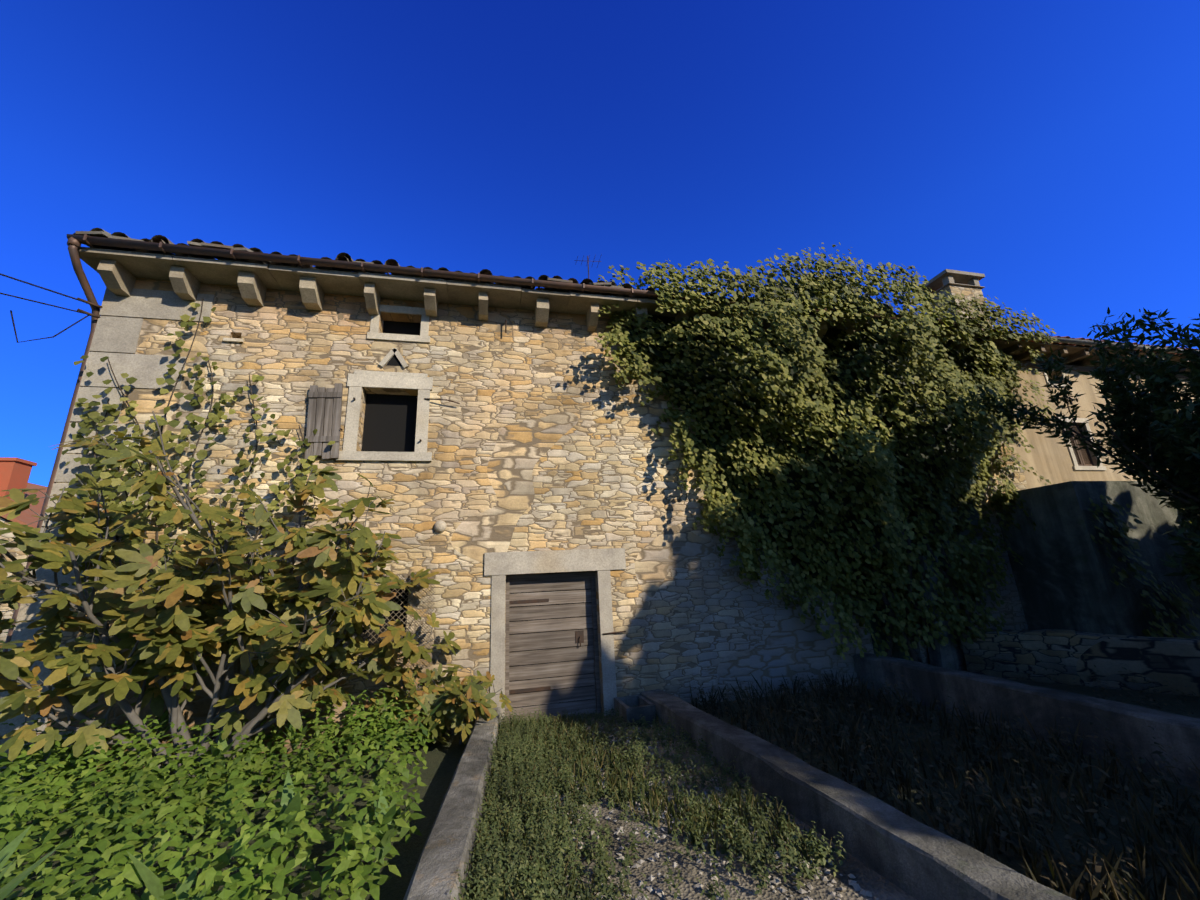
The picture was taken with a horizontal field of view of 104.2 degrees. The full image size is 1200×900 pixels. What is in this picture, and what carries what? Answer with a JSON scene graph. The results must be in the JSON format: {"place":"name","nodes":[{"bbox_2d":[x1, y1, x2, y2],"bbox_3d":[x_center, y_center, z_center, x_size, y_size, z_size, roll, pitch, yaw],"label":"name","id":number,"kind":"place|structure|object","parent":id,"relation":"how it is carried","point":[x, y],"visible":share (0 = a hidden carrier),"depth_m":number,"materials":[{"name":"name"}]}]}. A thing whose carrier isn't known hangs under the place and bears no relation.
{"place":"outdoors","nodes":[
{"label":"outdoors","id":0,"kind":"place"},
{"bbox_2d":[60,299,334,683],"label":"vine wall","id":1,"kind":"structure","parent":0,"point":[98,471],"depth_m":5.91,"materials":[{"name":"green plant"}]},
{"bbox_2d":[354,321,595,707],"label":"dark openings","id":2,"kind":"object","parent":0,"point":[389,423],"depth_m":6.92,"materials":[{"name":"black"}]},
{"bbox_2d":[0,679,1199,899],"bbox_3d":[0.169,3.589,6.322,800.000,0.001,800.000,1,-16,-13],"label":"ground","id":3,"kind":"structure","parent":0,"point":[442,761],"depth_m":3.82,"materials":[{"name":"soil"}]},
{"bbox_2d":[0,518,28,643],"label":"background building","id":4,"kind":"structure","parent":3,"relation":"on","point":[5,609],"depth_m":12.79,"materials":[{"name":"stone"}]},
{"bbox_2d":[0,483,47,527],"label":"neighbour roof","id":5,"kind":"structure","parent":4,"relation":"on","point":[24,517],"depth_m":14.54,"materials":[{"name":"red tile"}]},
{"bbox_2d":[0,457,36,517],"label":"neighbour chimneys","id":6,"kind":"object","parent":5,"relation":"on","point":[15,472],"visible":0.33,"depth_m":14.74,"materials":[{"name":"orange paint"}]},
{"bbox_2d":[0,690,448,899],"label":"broad-leaved weeds","id":7,"kind":"object","parent":3,"relation":"on","point":[151,880],"visible":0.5,"depth_m":2.91,"materials":[{"name":"green plant"}]},
{"bbox_2d":[0,675,453,899],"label":"ground cover plants","id":8,"kind":"object","parent":3,"relation":"on","point":[113,860],"visible":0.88,"depth_m":3.09,"materials":[{"name":"green plant"}]},
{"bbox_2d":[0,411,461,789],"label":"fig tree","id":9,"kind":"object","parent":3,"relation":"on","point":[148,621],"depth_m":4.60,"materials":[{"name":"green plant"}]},
{"bbox_2d":[361,663,465,745],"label":"fig sapling leaves","id":10,"kind":"object","parent":3,"relation":"on","point":[430,687],"visible":0.67,"depth_m":5.33,"materials":[{"name":"green plant"}]},
{"bbox_2d":[396,679,445,744],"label":"fig sapling branches","id":11,"kind":"object","parent":3,"relation":"on","point":[423,737],"visible":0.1,"depth_m":5.47,"materials":[{"name":"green plant"}]},
{"bbox_2d":[403,707,499,899],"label":"wall","id":12,"kind":"structure","parent":3,"relation":"on","point":[445,852],"depth_m":3.06,"materials":[{"name":"concrete"}]},
{"bbox_2d":[459,666,504,744],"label":"fig sapling branches","id":13,"kind":"object","parent":3,"relation":"on","point":[460,742],"visible":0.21,"depth_m":5.45,"materials":[{"name":"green plant"}]},
{"bbox_2d":[433,664,512,744],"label":"fig sapling leaves","id":14,"kind":"object","parent":13,"relation":"attached to","point":[484,706],"visible":0.98,"depth_m":5.28,"materials":[{"name":"green plant"}]},
{"bbox_2d":[0,278,1028,785],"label":"house wall","id":15,"kind":"structure","parent":3,"relation":"on","point":[542,438],"depth_m":6.87,"materials":[{"name":"beige stone"}]},
{"bbox_2d":[77,298,101,317],"bbox_3d":[-6.761,-1.876,6.173,0.042,0.201,0.244,-14,-19,34],"label":"wire bracket","id":16,"kind":"object","parent":15,"relation":"attached to","point":[90,314],"visible":0.79,"depth_m":6.17,"materials":[{"name":"metal"}]},
{"bbox_2d":[0,287,214,784],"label":"corner quoins","id":17,"kind":"object","parent":15,"relation":"attached to","point":[119,335],"visible":0.35,"depth_m":6.07,"materials":[{"name":"beige stone"}]},
{"bbox_2d":[223,305,429,368],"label":"trim","id":18,"kind":"structure","parent":15,"relation":"attached to","point":[374,334],"depth_m":7.08,"materials":[{"name":"white stone"}]},
{"bbox_2d":[320,572,435,676],"bbox_3d":[-2.861,2.200,5.971,1.400,1.180,0.001,1,-16,-13],"label":"window grille","id":19,"kind":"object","parent":15,"relation":"attached to","point":[405,621],"depth_m":6.06,"materials":[{"name":"brown metal"}]},
{"bbox_2d":[335,370,432,461],"bbox_3d":[-3.079,-0.462,6.851,1.240,1.355,0.330,1,-16,-13],"label":"stone window frame","id":20,"kind":"object","parent":15,"relation":"attached to","point":[421,383],"visible":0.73,"depth_m":6.73,"materials":[{"name":"beige stone"}]},
{"bbox_2d":[304,383,342,459],"bbox_3d":[-3.818,-0.410,6.458,0.456,1.119,0.055,1,-16,-13],"label":"shutter window","id":21,"kind":"structure","parent":20,"relation":"attached to","point":[324,411],"depth_m":6.45,"materials":[{"name":"grey wood"}]},
{"bbox_2d":[387,355,401,365],"bbox_3d":[-3.076,-1.353,6.984,0.220,0.200,0.001,1,-16,-13],"label":"triangular vent","id":22,"kind":"object","parent":15,"relation":"attached to","point":[394,361],"visible":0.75,"depth_m":6.97,"materials":[{"name":"black"}]},
{"bbox_2d":[340,320,506,441],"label":"fittings","id":23,"kind":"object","parent":15,"relation":"attached to","point":[341,429],"depth_m":6.90,"materials":[{"name":"black metal"}]},
{"bbox_2d":[434,520,446,531],"bbox_3d":[-2.209,1.056,6.461,0.162,0.170,0.128,1,-16,-13],"label":"wall lamp","id":24,"kind":"object","parent":15,"relation":"attached to","point":[440,525],"visible":0.96,"depth_m":6.42,"materials":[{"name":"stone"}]},
{"bbox_2d":[3,234,989,651],"bbox_3d":[0.529,0.462,7.051,14.956,6.177,0.787,1,-16,-13],"label":"gutter and downpipe","id":25,"kind":"object","parent":15,"relation":"attached to","point":[73,242],"visible":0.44,"depth_m":6.34,"materials":[{"name":"metal"}]},
{"bbox_2d":[0,273,88,342],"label":"overhead wires","id":26,"kind":"object","parent":25,"relation":"attached to","point":[42,303],"visible":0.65,"depth_m":5.84,"materials":[{"name":"black"}]},
{"bbox_2d":[97,259,970,349],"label":"eave corbels","id":27,"kind":"object","parent":15,"relation":"attached to","point":[118,278],"visible":0.56,"depth_m":6.72,"materials":[{"name":"beige stone"}]},
{"bbox_2d":[73,228,984,327],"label":"roof tiles","id":28,"kind":"object","parent":27,"relation":"on","point":[197,242],"visible":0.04,"depth_m":6.74,"materials":[{"name":"brown tile"}]},
{"bbox_2d":[574,254,601,278],"bbox_3d":[-0.228,-3.472,9.997,0.601,1.600,0.460,1,-16,-13],"label":"roof aerial","id":29,"kind":"object","parent":28,"relation":"on","point":[588,263],"visible":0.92,"depth_m":10.13,"materials":[{"name":"metal"}]},
{"bbox_2d":[78,247,983,340],"bbox_3d":[0.404,-2.359,7.996,14.842,0.078,0.820,1,-16,-13],"label":"roof eave","id":30,"kind":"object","parent":27,"relation":"on","point":[200,270],"depth_m":6.94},
{"bbox_2d":[484,548,625,725],"bbox_3d":[-0.583,2.571,6.504,2.030,2.290,0.480,1,-16,-13],"label":"door frame","id":31,"kind":"object","parent":15,"relation":"attached to","point":[498,566],"visible":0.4,"depth_m":6.55,"materials":[{"name":"beige stone"}]},
{"bbox_2d":[505,571,600,722],"bbox_3d":[-0.673,2.737,6.572,1.306,1.936,0.100,1,-16,-13],"label":"wooden door","id":32,"kind":"structure","parent":31,"relation":"in","point":[556,639],"depth_m":6.57,"materials":[{"name":"brown wood"}]},
{"bbox_2d":[509,599,625,693],"bbox_3d":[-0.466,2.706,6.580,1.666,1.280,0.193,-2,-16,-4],"label":"hardware piece","id":33,"kind":"object","parent":32,"relation":"attached to","point":[579,636],"depth_m":6.61,"materials":[{"name":"brown metal"}]},
{"bbox_2d":[869,590,909,659],"bbox_3d":[4.726,2.800,7.855,0.870,1.980,0.040,1,-16,-13],"label":"green door","id":34,"kind":"structure","parent":15,"relation":"attached to","point":[896,652],"depth_m":7.74,"materials":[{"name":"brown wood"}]},
{"bbox_2d":[469,715,915,899],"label":"path gravel","id":35,"kind":"structure","parent":3,"relation":"on","point":[874,883],"depth_m":2.93,"materials":[{"name":"grey gravel"}]},
{"bbox_2d":[449,706,606,899],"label":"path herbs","id":36,"kind":"object","parent":35,"relation":"on","point":[496,881],"visible":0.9,"depth_m":3.17,"materials":[{"name":"green plant"}]},
{"bbox_2d":[462,714,612,899],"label":"path edge grass","id":37,"kind":"structure","parent":35,"relation":"on","point":[506,833],"depth_m":3.29,"materials":[{"name":"green plant"}]},
{"bbox_2d":[614,695,656,726],"bbox_3d":[0.447,3.401,6.069,0.380,0.240,0.620,1,-16,-13],"label":"stone trough","id":38,"kind":"object","parent":35,"relation":"on","point":[645,707],"visible":0.73,"depth_m":5.84,"materials":[{"name":"concrete"}]},
{"bbox_2d":[505,699,846,899],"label":"grass","id":39,"kind":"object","parent":35,"relation":"on","point":[611,892],"visible":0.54,"depth_m":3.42,"materials":[{"name":"green plant"}]},
{"bbox_2d":[534,723,878,899],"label":"path pebbles","id":40,"kind":"object","parent":35,"relation":"on","point":[775,881],"visible":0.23,"depth_m":3.00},
{"bbox_2d":[594,242,1059,660],"bbox_3d":[4.756,-0.541,7.814,9.690,7.872,2.316,1,-16,-13],"label":"ivy","id":41,"kind":"object","parent":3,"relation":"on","point":[817,440],"visible":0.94,"depth_m":7.59,"materials":[{"name":"green plant"}]},
{"bbox_2d":[640,689,1074,899],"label":"wall","id":42,"kind":"structure","parent":3,"relation":"on","point":[913,858],"depth_m":2.96,"materials":[{"name":"concrete"}]},
{"bbox_2d":[916,556,958,669],"bbox_3d":[5.490,2.712,7.646,0.399,1.913,0.220,1,-16,-13],"label":"concrete post","id":43,"kind":"object","parent":3,"relation":"on","point":[945,656],"visible":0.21,"depth_m":7.47,"materials":[{"name":"grey concrete"}]},
{"bbox_2d":[689,668,1199,899],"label":"bed weeds","id":44,"kind":"object","parent":3,"relation":"on","point":[884,794],"visible":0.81,"depth_m":3.48,"materials":[{"name":"green plant"}]},
{"bbox_2d":[854,653,1199,789],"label":"wall","id":45,"kind":"structure","parent":3,"relation":"on","point":[1124,723],"depth_m":4.54,"materials":[{"name":"concrete"}]},
{"bbox_2d":[960,628,1199,696],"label":"dry stone wall","id":46,"kind":"structure","parent":3,"relation":"on","point":[1175,659],"depth_m":6.57,"materials":[{"name":"grey stone"}]},
{"bbox_2d":[967,307,1199,588],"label":"tree","id":47,"kind":"object","parent":3,"relation":"on","point":[1169,435],"depth_m":6.10,"materials":[{"name":"green plant"}]},
{"bbox_2d":[995,367,1193,488],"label":"neighbouring house wall","id":48,"kind":"structure","parent":3,"relation":"on","point":[1050,459],"depth_m":9.75,"materials":[{"name":"beige paint"}]},
{"bbox_2d":[924,285,992,329],"bbox_3d":[8.111,-2.900,10.540,0.900,1.380,0.660,1,-16,-13],"label":"chimney shaft","id":49,"kind":"object","parent":48,"relation":"on","point":[968,292],"visible":0.21,"depth_m":10.36,"materials":[{"name":"beige stone"}]},
{"bbox_2d":[917,269,984,297],"bbox_3d":[8.069,-3.716,10.768,1.080,0.325,0.840,1,-16,-13],"label":"chimney cap","id":50,"kind":"object","parent":49,"relation":"on","point":[941,280],"visible":0.48,"depth_m":10.49,"materials":[{"name":"grey concrete"}]},
{"bbox_2d":[995,426,1026,491],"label":"quoin stones","id":51,"kind":"object","parent":48,"relation":"attached to","point":[1019,479],"visible":0.12,"depth_m":9.19,"materials":[{"name":"beige stone"}]},
{"bbox_2d":[1043,369,1106,469],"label":"house window frames","id":52,"kind":"structure","parent":48,"relation":"in","point":[1072,454],"depth_m":9.73,"materials":[{"name":"beige stone"}]},
{"bbox_2d":[1067,424,1183,465],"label":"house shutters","id":53,"kind":"object","parent":52,"relation":"in","point":[1083,457],"visible":0.21,"depth_m":9.86,"materials":[{"name":"brown wood"}]},
{"bbox_2d":[971,338,1199,378],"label":"roof eaves","id":54,"kind":"object","parent":48,"relation":"attached to","point":[1076,356],"visible":0.33,"depth_m":10.03,"materials":[{"name":"brown wood"}]},
{"bbox_2d":[988,332,1197,353],"bbox_3d":[13.617,-2.197,10.625,12.020,0.065,0.130,1,-16,-13],"label":"gutter","id":55,"kind":"object","parent":54,"relation":"attached to","point":[1076,341],"visible":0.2,"depth_m":9.73,"materials":[{"name":"brown metal"}]},
{"bbox_2d":[991,481,1199,638],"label":"tarp","id":56,"kind":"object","parent":3,"relation":"on","point":[1062,576],"depth_m":7.66,"materials":[{"name":"grey fabric"}]},
{"bbox_2d":[1088,474,1199,638],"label":"annex creeper ivy","id":57,"kind":"object","parent":56,"relation":"attached to","point":[1177,602],"visible":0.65,"depth_m":7.28,"materials":[{"name":"green plant"}]},
{"bbox_2d":[0,0,1199,486],"label":"sky","id":58,"kind":"structure","parent":0,"point":[1048,151],"materials":[{"name":"blue"}]},
{"bbox_2d":[975,329,1198,354],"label":"roof tiles","id":59,"kind":"object","parent":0,"point":[1068,337],"visible":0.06,"depth_m":9.91,"materials":[{"name":"brown tile"}]}
]}

